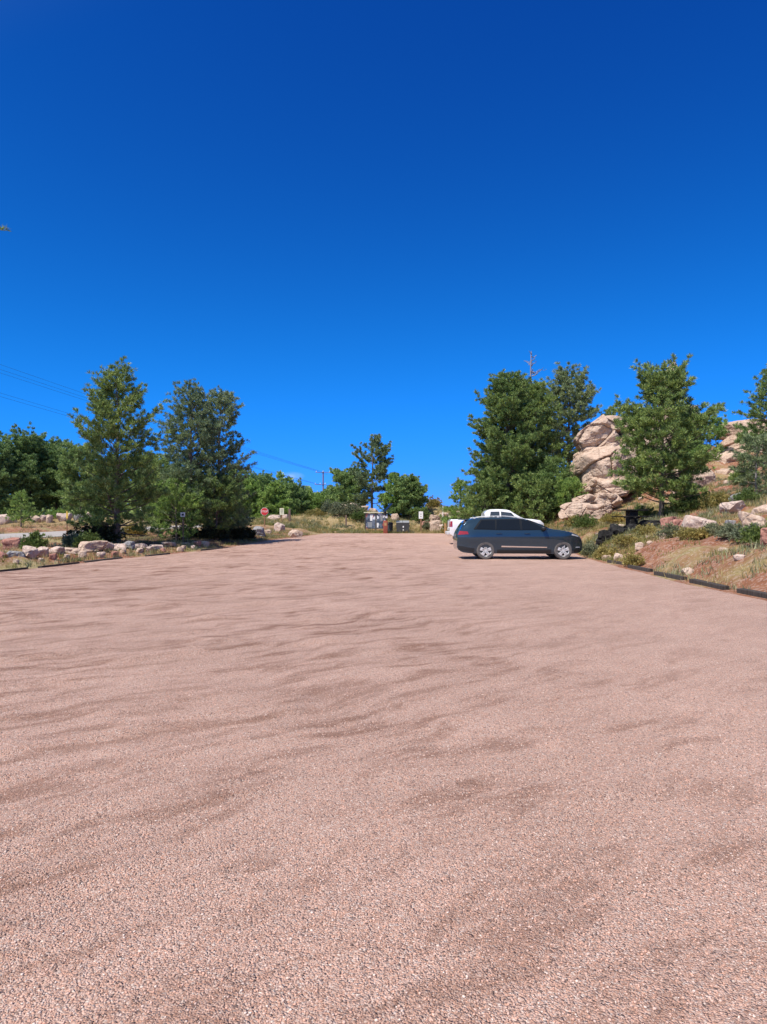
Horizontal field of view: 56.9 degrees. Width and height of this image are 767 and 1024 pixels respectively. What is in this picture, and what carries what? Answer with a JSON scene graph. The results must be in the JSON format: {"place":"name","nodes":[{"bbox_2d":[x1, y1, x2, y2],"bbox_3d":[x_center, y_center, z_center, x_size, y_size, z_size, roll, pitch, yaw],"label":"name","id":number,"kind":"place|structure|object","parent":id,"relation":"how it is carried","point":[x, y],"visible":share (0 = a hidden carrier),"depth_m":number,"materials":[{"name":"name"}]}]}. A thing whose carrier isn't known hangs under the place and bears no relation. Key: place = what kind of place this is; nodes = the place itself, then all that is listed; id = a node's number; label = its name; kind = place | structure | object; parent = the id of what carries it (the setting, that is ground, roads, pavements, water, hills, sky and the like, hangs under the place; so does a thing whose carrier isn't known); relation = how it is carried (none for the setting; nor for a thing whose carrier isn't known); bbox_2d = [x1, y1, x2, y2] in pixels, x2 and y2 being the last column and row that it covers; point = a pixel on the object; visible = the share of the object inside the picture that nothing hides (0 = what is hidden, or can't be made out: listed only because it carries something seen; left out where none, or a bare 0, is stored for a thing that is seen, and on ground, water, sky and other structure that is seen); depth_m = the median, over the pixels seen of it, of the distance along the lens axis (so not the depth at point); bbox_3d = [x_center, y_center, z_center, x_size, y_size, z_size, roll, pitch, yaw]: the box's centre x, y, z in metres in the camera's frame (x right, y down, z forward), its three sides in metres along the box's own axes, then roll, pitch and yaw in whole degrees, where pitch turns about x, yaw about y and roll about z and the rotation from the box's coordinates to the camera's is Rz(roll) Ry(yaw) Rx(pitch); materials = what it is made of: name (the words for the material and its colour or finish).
{"place":"outdoors","nodes":[
{"label":"outdoors","id":0,"kind":"place"},
{"bbox_2d":[0,525,200,539],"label":"road","id":1,"kind":"structure","parent":0,"point":[53,533],"depth_m":50.04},
{"bbox_2d":[0,444,766,600],"bbox_3d":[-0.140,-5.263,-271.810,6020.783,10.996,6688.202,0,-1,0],"label":"ground","id":2,"kind":"structure","parent":0,"point":[687,555],"depth_m":24.52,"materials":[{"name":"soil"}]},
{"bbox_2d":[2,537,21,549],"bbox_3d":[-17.229,1.538,32.948,0.914,0.719,0.791,0,-1,-20],"label":"boulder","id":3,"kind":"object","parent":2,"relation":"on","point":[9,543],"visible":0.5,"depth_m":32.67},
{"bbox_2d":[0,435,29,508],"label":"pine tree","id":4,"kind":"object","parent":2,"relation":"on","point":[6,462],"visible":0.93,"depth_m":79.72,"materials":[{"name":"green plant"}]},
{"bbox_2d":[4,489,36,526],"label":"young pine","id":5,"kind":"object","parent":2,"relation":"on","point":[21,506],"visible":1,"depth_m":65.73,"materials":[{"name":"green plant"}]},
{"bbox_2d":[22,545,39,558],"bbox_3d":[-13.131,1.512,26.268,0.493,0.544,0.522,0,-1,16],"label":"boulder","id":6,"kind":"object","parent":2,"relation":"on","point":[31,552],"visible":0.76,"depth_m":26.14,"materials":[{"name":"stone"}]},
{"bbox_2d":[0,421,64,516],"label":"pine tree","id":7,"kind":"object","parent":2,"relation":"on","point":[31,455],"visible":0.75,"depth_m":82.46,"materials":[{"name":"green plant"}]},
{"bbox_2d":[19,529,48,549],"bbox_3d":[-14.600,1.204,29.485,1.133,1.031,1.247,0,-1,-34],"label":"shrub","id":8,"kind":"object","parent":2,"relation":"on","point":[33,539],"visible":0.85,"depth_m":29.33,"materials":[{"name":"green plant"}]},
{"bbox_2d":[35,436,79,509],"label":"pine tree","id":9,"kind":"object","parent":2,"relation":"on","point":[57,502],"visible":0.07,"depth_m":87.34,"materials":[{"name":"green plant"}]},
{"bbox_2d":[62,532,79,546],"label":"shrub","id":10,"kind":"object","parent":2,"relation":"on","point":[68,536],"visible":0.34,"depth_m":34.16,"materials":[{"name":"green plant"}]},
{"bbox_2d":[50,438,104,510],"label":"pine tree","id":11,"kind":"object","parent":2,"relation":"on","point":[67,468],"visible":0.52,"depth_m":80.55,"materials":[{"name":"green plant"}]},
{"bbox_2d":[71,530,103,547],"bbox_3d":[-13.790,1.283,32.857,1.696,1.008,1.563,0,-1,0],"label":"shrub","id":12,"kind":"object","parent":2,"relation":"on","point":[85,536],"visible":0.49,"depth_m":32.83,"materials":[{"name":"green plant"}]},
{"bbox_2d":[61,519,122,542],"bbox_3d":[-14.767,0.995,36.295,2.946,1.477,2.950,-1,-1,44],"label":"shrub","id":13,"kind":"object","parent":2,"relation":"on","point":[105,533],"visible":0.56,"depth_m":36.02,"materials":[{"name":"green plant"}]},
{"bbox_2d":[78,540,107,551],"bbox_3d":[-12.631,1.516,30.840,1.177,0.557,0.775,0,-1,-28],"label":"boulder","id":14,"kind":"object","parent":2,"relation":"on","point":[87,546],"visible":0.8,"depth_m":30.55,"materials":[{"name":"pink stone"}]},
{"bbox_2d":[59,355,172,543],"bbox_3d":[-13.864,-3.179,36.769,5.764,10.147,5.662,0,-1,0],"label":"pine tree","id":15,"kind":"object","parent":2,"relation":"on","point":[97,470],"visible":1,"depth_m":36.26,"materials":[{"name":"green plant"}]},
{"bbox_2d":[122,520,148,536],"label":"shrub","id":16,"kind":"object","parent":2,"relation":"on","point":[129,531],"visible":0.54,"depth_m":49.57,"materials":[{"name":"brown plant"}]},
{"bbox_2d":[122,450,166,510],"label":"pine tree","id":17,"kind":"object","parent":2,"relation":"on","point":[132,481],"visible":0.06,"depth_m":90.67,"materials":[{"name":"green plant"}]},
{"bbox_2d":[48,537,247,549],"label":"needle litter","id":18,"kind":"object","parent":2,"relation":"on","point":[214,541],"visible":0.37,"depth_m":41.94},
{"bbox_2d":[125,452,183,537],"bbox_3d":[-14.133,-1.062,45.048,4.244,5.721,4.201,0,-1,0],"label":"young pine","id":19,"kind":"object","parent":2,"relation":"on","point":[165,462],"visible":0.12,"depth_m":44.58,"materials":[{"name":"green plant"}]},
{"bbox_2d":[144,476,212,540],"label":"young pine","id":20,"kind":"object","parent":2,"relation":"on","point":[192,502],"visible":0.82,"depth_m":41.73,"materials":[{"name":"green plant"}]},
{"bbox_2d":[142,378,238,537],"bbox_3d":[-12.000,-3.297,44.022,5.361,10.201,5.097,0,-1,29],"label":"pine tree","id":21,"kind":"object","parent":2,"relation":"on","point":[185,462],"visible":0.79,"depth_m":43.33,"materials":[{"name":"green plant"}]},
{"bbox_2d":[195,522,233,538],"bbox_3d":[-10.704,1.196,44.082,2.382,1.144,2.392,0,-1,33],"label":"shrub","id":22,"kind":"object","parent":2,"relation":"on","point":[211,533],"visible":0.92,"depth_m":43.60,"materials":[{"name":"green plant"}]},
{"bbox_2d":[185,468,247,539],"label":"young pine","id":23,"kind":"object","parent":2,"relation":"on","point":[232,489],"visible":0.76,"depth_m":43.60,"materials":[{"name":"green plant"}]},
{"bbox_2d":[182,385,257,538],"bbox_3d":[-10.924,-3.178,47.064,5.246,10.458,5.003,0,-1,0],"label":"pine tree","id":24,"kind":"object","parent":2,"relation":"on","point":[228,411],"visible":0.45,"depth_m":46.69,"materials":[{"name":"green plant"}]},
{"bbox_2d":[212,524,250,539],"bbox_3d":[-10.246,1.231,46.968,2.583,1.437,2.608,0,-1,0],"label":"shrub","id":25,"kind":"object","parent":2,"relation":"on","point":[238,533],"visible":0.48,"depth_m":46.45,"materials":[{"name":"green plant"}]},
{"bbox_2d":[222,493,257,527],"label":"young pine","id":26,"kind":"object","parent":2,"relation":"on","point":[246,507],"visible":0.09,"depth_m":48.99,"materials":[{"name":"green plant"}]},
{"bbox_2d":[228,476,264,513],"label":"pine tree","id":27,"kind":"object","parent":2,"relation":"on","point":[251,485],"visible":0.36,"depth_m":98.91,"materials":[{"name":"green plant"}]},
{"bbox_2d":[242,470,279,514],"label":"pine tree","id":28,"kind":"object","parent":2,"relation":"on","point":[264,479],"visible":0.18,"depth_m":102.81,"materials":[{"name":"green plant"}]},
{"bbox_2d":[252,480,299,517],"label":"pine tree","id":29,"kind":"object","parent":2,"relation":"on","point":[273,496],"visible":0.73,"depth_m":96.97,"materials":[{"name":"green plant"}]},
{"bbox_2d":[1,462,571,516],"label":"distant forest","id":30,"kind":"object","parent":2,"relation":"on","point":[280,475],"visible":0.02,"depth_m":125.55,"materials":[{"name":"plant"}]},
{"bbox_2d":[276,477,312,513],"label":"pine tree","id":31,"kind":"object","parent":2,"relation":"on","point":[298,494],"visible":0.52,"depth_m":102.75,"materials":[{"name":"green plant"}]},
{"bbox_2d":[303,489,331,513],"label":"pine tree","id":32,"kind":"object","parent":2,"relation":"on","point":[316,499],"visible":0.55,"depth_m":104.55,"materials":[{"name":"green plant"}]},
{"bbox_2d":[328,500,351,515],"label":"shrub","id":33,"kind":"object","parent":2,"relation":"on","point":[334,508],"visible":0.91,"depth_m":79.41,"materials":[{"name":"green plant"}]},
{"bbox_2d":[325,463,374,505],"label":"pine tree","id":34,"kind":"object","parent":2,"relation":"on","point":[346,486],"visible":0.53,"depth_m":95.53,"materials":[{"name":"green plant"}]},
{"bbox_2d":[337,500,366,514],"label":"shrub","id":35,"kind":"object","parent":2,"relation":"on","point":[353,507],"visible":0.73,"depth_m":79.41,"materials":[{"name":"green plant"}]},
{"bbox_2d":[348,508,365,519],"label":"shrub","id":36,"kind":"object","parent":2,"relation":"on","point":[359,515],"visible":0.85,"depth_m":77.61,"materials":[{"name":"green plant"}]},
{"bbox_2d":[348,433,394,507],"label":"pine tree","id":37,"kind":"object","parent":2,"relation":"on","point":[361,476],"visible":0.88,"depth_m":93.16,"materials":[{"name":"green plant"}]},
{"bbox_2d":[364,512,386,530],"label":"notice board","id":38,"kind":"object","parent":2,"relation":"on","point":[374,520],"visible":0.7,"depth_m":73.47,"materials":[{"name":"beige wood"}]},
{"bbox_2d":[0,533,766,1023],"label":"gravel lot","id":39,"kind":"structure","parent":2,"relation":"on","point":[362,599],"depth_m":4.38,"materials":[{"name":"gravel"}]},
{"bbox_2d":[445,509,543,536],"bbox_3d":[7.038,0.907,44.943,6.118,2.198,2.544,0,-1,1],"label":"pickup truck","id":40,"kind":"object","parent":39,"relation":"on","point":[452,525],"visible":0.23,"depth_m":44.03,"materials":[{"name":"white paint"}]},
{"bbox_2d":[453,516,581,558],"bbox_3d":[5.619,1.055,29.941,5.195,1.796,2.320,0,-1,0],"label":"parked car","id":41,"kind":"object","parent":39,"relation":"on","point":[487,536],"visible":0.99,"depth_m":28.98,"materials":[{"name":"blue metal"}]},
{"bbox_2d":[0,477,766,585],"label":"dry grass","id":42,"kind":"structure","parent":2,"relation":"on","point":[437,531],"depth_m":42.89,"materials":[{"name":"plant"}]},
{"bbox_2d":[0,474,766,589],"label":"grey weeds","id":43,"kind":"object","parent":2,"relation":"on","point":[655,516],"visible":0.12,"depth_m":34.03,"materials":[{"name":"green plant"}]},
{"bbox_2d":[0,483,766,572],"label":"green grass","id":44,"kind":"structure","parent":2,"relation":"on","point":[380,531],"depth_m":40.04,"materials":[{"name":"plant"}]},
{"bbox_2d":[376,471,410,516],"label":"pine tree","id":45,"kind":"object","parent":2,"relation":"on","point":[386,497],"visible":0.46,"depth_m":82.31,"materials":[{"name":"green plant"}]},
{"bbox_2d":[395,521,409,531],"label":"dumpster","id":46,"kind":"object","parent":2,"relation":"on","point":[402,525],"visible":0.93,"depth_m":72.29,"materials":[{"name":"black plastic"}]},
{"bbox_2d":[386,473,429,517],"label":"pine tree","id":47,"kind":"object","parent":2,"relation":"on","point":[411,489],"visible":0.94,"depth_m":80.91,"materials":[{"name":"green plant"}]},
{"bbox_2d":[410,508,430,521],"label":"shrub","id":48,"kind":"object","parent":2,"relation":"on","point":[426,514],"visible":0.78,"depth_m":78.85,"materials":[{"name":"green plant"}]},
{"bbox_2d":[425,495,443,506],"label":"shrub","id":49,"kind":"object","parent":2,"relation":"on","point":[434,502],"visible":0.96,"depth_m":84.70,"materials":[{"name":"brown plant"}]},
{"bbox_2d":[439,477,477,523],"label":"young pine","id":50,"kind":"object","parent":2,"relation":"on","point":[457,488],"visible":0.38,"depth_m":61.61,"materials":[{"name":"green plant"}]},
{"bbox_2d":[453,475,516,518],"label":"young pine","id":51,"kind":"object","parent":2,"relation":"on","point":[476,494],"visible":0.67,"depth_m":54.37,"materials":[{"name":"green plant"}]},
{"bbox_2d":[461,368,551,515],"bbox_3d":[10.176,-5.227,57.092,7.921,13.120,7.974,0,-1,0],"label":"pine tree","id":52,"kind":"object","parent":2,"relation":"on","point":[510,445],"visible":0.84,"depth_m":55.88,"materials":[{"name":"green plant"}]},
{"bbox_2d":[502,467,566,523],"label":"young pine","id":53,"kind":"object","parent":2,"relation":"on","point":[524,482],"visible":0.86,"depth_m":53.30,"materials":[{"name":"green plant"}]},
{"bbox_2d":[498,376,572,503],"bbox_3d":[12.531,-5.726,59.990,7.098,11.652,7.421,0,-1,0],"label":"pine tree","id":54,"kind":"object","parent":2,"relation":"on","point":[535,388],"visible":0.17,"depth_m":58.91,"materials":[{"name":"green plant"}]},
{"bbox_2d":[524,455,584,514],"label":"young pine","id":55,"kind":"object","parent":2,"relation":"on","point":[554,463],"visible":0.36,"depth_m":54.25,"materials":[{"name":"green plant"}]},
{"bbox_2d":[553,475,587,511],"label":"young pine","id":56,"kind":"object","parent":2,"relation":"on","point":[560,493],"visible":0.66,"depth_m":52.59,"materials":[{"name":"green plant"}]},
{"bbox_2d":[544,361,601,475],"bbox_3d":[16.394,-7.827,64.118,7.140,11.843,6.526,0,-1,0],"label":"pine tree","id":57,"kind":"object","parent":2,"relation":"on","point":[571,397],"visible":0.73,"depth_m":62.84,"materials":[{"name":"green plant"}]},
{"bbox_2d":[558,502,589,519],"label":"granite block","id":58,"kind":"structure","parent":2,"relation":"on","point":[570,509],"depth_m":48.47,"materials":[{"name":"stone"}]},
{"bbox_2d":[571,494,595,503],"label":"granite block","id":59,"kind":"structure","parent":2,"relation":"on","point":[588,498],"depth_m":50.71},
{"bbox_2d":[572,513,599,528],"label":"shrub","id":60,"kind":"object","parent":2,"relation":"on","point":[583,521],"visible":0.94,"depth_m":43.75,"materials":[{"name":"green plant"}]},
{"bbox_2d":[582,472,593,493],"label":"granite block","id":61,"kind":"structure","parent":2,"relation":"on","point":[587,477],"depth_m":53.84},
{"bbox_2d":[580,541,598,556],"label":"shrub","id":62,"kind":"object","parent":2,"relation":"on","point":[590,547],"visible":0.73,"depth_m":30.81,"materials":[{"name":"green plant"}]},
{"bbox_2d":[586,504,612,518],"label":"granite block","id":63,"kind":"structure","parent":2,"relation":"on","point":[598,510],"depth_m":47.59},
{"bbox_2d":[595,530,613,545],"bbox_3d":[10.449,1.236,33.418,0.963,0.813,0.763,0,-1,0],"label":"boulder","id":64,"kind":"object","parent":2,"relation":"on","point":[602,535],"visible":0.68,"depth_m":33.14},
{"bbox_2d":[569,443,642,491],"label":"granite block","id":65,"kind":"structure","parent":2,"relation":"on","point":[598,462],"depth_m":52.98,"materials":[{"name":"stone"}]},
{"bbox_2d":[573,414,619,450],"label":"granite block","id":66,"kind":"structure","parent":65,"relation":"on","point":[599,432],"depth_m":54.70,"materials":[{"name":"stone"}]},
{"bbox_2d":[593,544,619,558],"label":"shrub","id":67,"kind":"object","parent":2,"relation":"on","point":[602,550],"visible":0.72,"depth_m":28.75,"materials":[{"name":"yellow plant"}]},
{"bbox_2d":[594,493,622,507],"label":"granite block","id":68,"kind":"structure","parent":2,"relation":"on","point":[614,500],"depth_m":50.20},
{"bbox_2d":[598,512,625,522],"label":"shrub","id":69,"kind":"object","parent":2,"relation":"on","point":[607,517],"visible":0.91,"depth_m":42.74,"materials":[{"name":"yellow plant"}]},
{"bbox_2d":[608,523,626,536],"bbox_3d":[11.182,0.988,33.782,0.930,0.908,0.929,1,-1,-43],"label":"boulder","id":70,"kind":"object","parent":2,"relation":"on","point":[615,528],"visible":0.48,"depth_m":33.55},
{"bbox_2d":[611,533,641,545],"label":"shrub","id":71,"kind":"object","parent":2,"relation":"on","point":[625,540],"visible":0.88,"depth_m":28.87,"materials":[{"name":"yellow plant"}]},
{"bbox_2d":[618,550,645,565],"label":"shrub","id":72,"kind":"object","parent":2,"relation":"on","point":[631,558],"visible":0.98,"depth_m":24.36,"materials":[{"name":"yellow plant"}]},
{"bbox_2d":[612,509,652,526],"bbox_3d":[12.337,0.371,35.198,1.350,0.993,1.720,0,-1,-8],"label":"picnic table","id":73,"kind":"object","parent":2,"relation":"on","point":[631,516],"visible":0.9,"depth_m":34.94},
{"bbox_2d":[630,523,658,535],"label":"shrub","id":74,"kind":"object","parent":2,"relation":"on","point":[648,529],"visible":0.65,"depth_m":29.85,"materials":[{"name":"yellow plant"}]},
{"bbox_2d":[633,503,656,517],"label":"shrub","id":75,"kind":"object","parent":2,"relation":"on","point":[643,513],"visible":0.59,"depth_m":40.76,"materials":[{"name":"green plant"}]},
{"bbox_2d":[607,352,727,517],"bbox_3d":[15.242,-3.936,38.167,6.305,9.070,6.265,0,-1,0],"label":"pine tree","id":76,"kind":"object","parent":2,"relation":"on","point":[658,385],"visible":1,"depth_m":37.19,"materials":[{"name":"green plant"}]},
{"bbox_2d":[653,521,683,537],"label":"shrub","id":77,"kind":"object","parent":2,"relation":"on","point":[670,529],"visible":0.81,"depth_m":26.86,"materials":[{"name":"green plant"}]},
{"bbox_2d":[654,571,686,579],"bbox_3d":[8.150,1.830,20.183,0.170,0.140,2.000,4,-1,1],"label":"landscape timber","id":78,"kind":"object","parent":2,"relation":"on","point":[668,575],"visible":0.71,"depth_m":19.97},
{"bbox_2d":[661,502,691,515],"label":"shrub","id":79,"kind":"object","parent":2,"relation":"on","point":[677,511],"visible":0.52,"depth_m":37.31,"materials":[{"name":"green plant"}]},
{"bbox_2d":[664,439,715,472],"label":"young pine","id":80,"kind":"object","parent":2,"relation":"on","point":[691,451],"visible":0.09,"depth_m":49.34,"materials":[{"name":"green plant"}]},
{"bbox_2d":[667,468,715,493],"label":"granite block","id":81,"kind":"structure","parent":2,"relation":"on","point":[709,478],"depth_m":48.47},
{"bbox_2d":[673,526,712,539],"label":"shrub","id":82,"kind":"object","parent":2,"relation":"on","point":[691,532],"visible":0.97,"depth_m":24.73,"materials":[{"name":"plant"}]},
{"bbox_2d":[681,515,707,530],"bbox_3d":[12.081,0.576,27.535,1.070,0.917,1.048,0,-1,0],"label":"boulder","id":83,"kind":"object","parent":2,"relation":"on","point":[690,521],"visible":0.38,"depth_m":27.14,"materials":[{"name":"stone"}]},
{"bbox_2d":[668,489,723,510],"bbox_3d":[16.314,-0.562,37.047,3.002,1.364,3.266,0,-1,0],"label":"shrub","id":84,"kind":"object","parent":2,"relation":"on","point":[692,504],"visible":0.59,"depth_m":36.59,"materials":[{"name":"green plant"}]},
{"bbox_2d":[689,579,728,589],"bbox_3d":[8.035,1.803,17.533,0.170,0.140,1.900,-1,0,1],"label":"landscape timber","id":85,"kind":"object","parent":2,"relation":"on","point":[710,584],"visible":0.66,"depth_m":17.32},
{"bbox_2d":[696,490,729,507],"bbox_3d":[16.923,-0.657,35.861,1.826,1.062,1.931,0,-1,0],"label":"shrub","id":86,"kind":"object","parent":2,"relation":"on","point":[716,500],"visible":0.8,"depth_m":35.78,"materials":[{"name":"plant"}]},
{"bbox_2d":[697,410,729,454],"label":"young pine","id":87,"kind":"object","parent":2,"relation":"on","point":[719,429],"visible":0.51,"depth_m":55.52,"materials":[{"name":"green plant"}]},
{"bbox_2d":[701,522,726,535],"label":"shrub","id":88,"kind":"object","parent":2,"relation":"on","point":[712,528],"visible":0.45,"depth_m":24.79,"materials":[{"name":"green plant"}]},
{"bbox_2d":[713,451,741,463],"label":"granite block","id":89,"kind":"structure","parent":2,"relation":"on","point":[725,458],"depth_m":54.04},
{"bbox_2d":[713,523,744,538],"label":"shrub","id":90,"kind":"object","parent":2,"relation":"on","point":[723,530],"visible":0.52,"depth_m":22.43,"materials":[{"name":"green plant"}]},
{"bbox_2d":[719,500,746,512],"bbox_3d":[15.214,-0.204,31.014,1.183,0.600,0.916,0,-1,-35],"label":"boulder","id":91,"kind":"object","parent":2,"relation":"on","point":[732,506],"visible":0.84,"depth_m":30.63,"materials":[{"name":"stone"}]},
{"bbox_2d":[725,522,760,542],"bbox_3d":[11.205,0.636,21.419,1.363,0.692,1.278,0,-1,0],"label":"shrub","id":92,"kind":"object","parent":2,"relation":"on","point":[736,534],"visible":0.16,"depth_m":21.61,"materials":[{"name":"green plant"}]},
{"bbox_2d":[720,426,766,452],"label":"granite block","id":93,"kind":"structure","parent":2,"relation":"on","point":[728,441],"depth_m":59.34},
{"bbox_2d":[716,419,766,439],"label":"granite block","id":94,"kind":"structure","parent":93,"relation":"on","point":[729,426],"depth_m":59.13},
{"bbox_2d":[727,467,760,488],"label":"conifer","id":95,"kind":"object","parent":2,"relation":"on","point":[732,477],"visible":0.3,"depth_m":40.95,"materials":[{"name":"plant"}]},
{"bbox_2d":[729,486,763,501],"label":"shrub","id":96,"kind":"object","parent":2,"relation":"on","point":[750,494],"visible":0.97,"depth_m":32.83,"materials":[{"name":"green plant"}]},
{"bbox_2d":[728,432,766,494],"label":"conifer","id":97,"kind":"object","parent":2,"relation":"on","point":[748,441],"visible":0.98,"depth_m":36.95,"materials":[{"name":"plant"}]},
{"bbox_2d":[731,364,766,453],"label":"pine tree","id":98,"kind":"object","parent":2,"relation":"on","point":[754,412],"visible":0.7,"depth_m":52.27,"materials":[{"name":"green plant"}]},
{"bbox_2d":[735,522,766,543],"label":"shrub","id":99,"kind":"object","parent":2,"relation":"on","point":[754,537],"visible":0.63,"depth_m":20.05,"materials":[{"name":"green plant"}]},
{"bbox_2d":[736,588,766,598],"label":"landscape timber","id":100,"kind":"object","parent":2,"relation":"on","point":[756,593],"visible":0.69,"depth_m":15.35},
{"bbox_2d":[738,511,765,527],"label":"boulder","id":101,"kind":"object","parent":2,"relation":"on","point":[746,518],"visible":0.52,"depth_m":23.87,"materials":[{"name":"beige stone"}]},
{"bbox_3d":[18.974,-2.985,60.697,3.593,7.561,4.643,0,-1,-17],"label":"granite block","id":102,"kind":"object","parent":2,"relation":"on","visible":0},
{"bbox_2d":[606,415,627,433],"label":"granite block","id":103,"kind":"structure","parent":102,"relation":"on","point":[611,420],"depth_m":57.32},
{"bbox_2d":[0,0,766,514],"label":"sky","id":104,"kind":"structure","parent":0,"point":[342,218],"materials":[{"name":"blue"}]},
{"bbox_2d":[588,477,629,496],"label":"granite block","id":105,"kind":"structure","parent":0,"point":[602,485],"depth_m":52.01,"materials":[{"name":"stone"}]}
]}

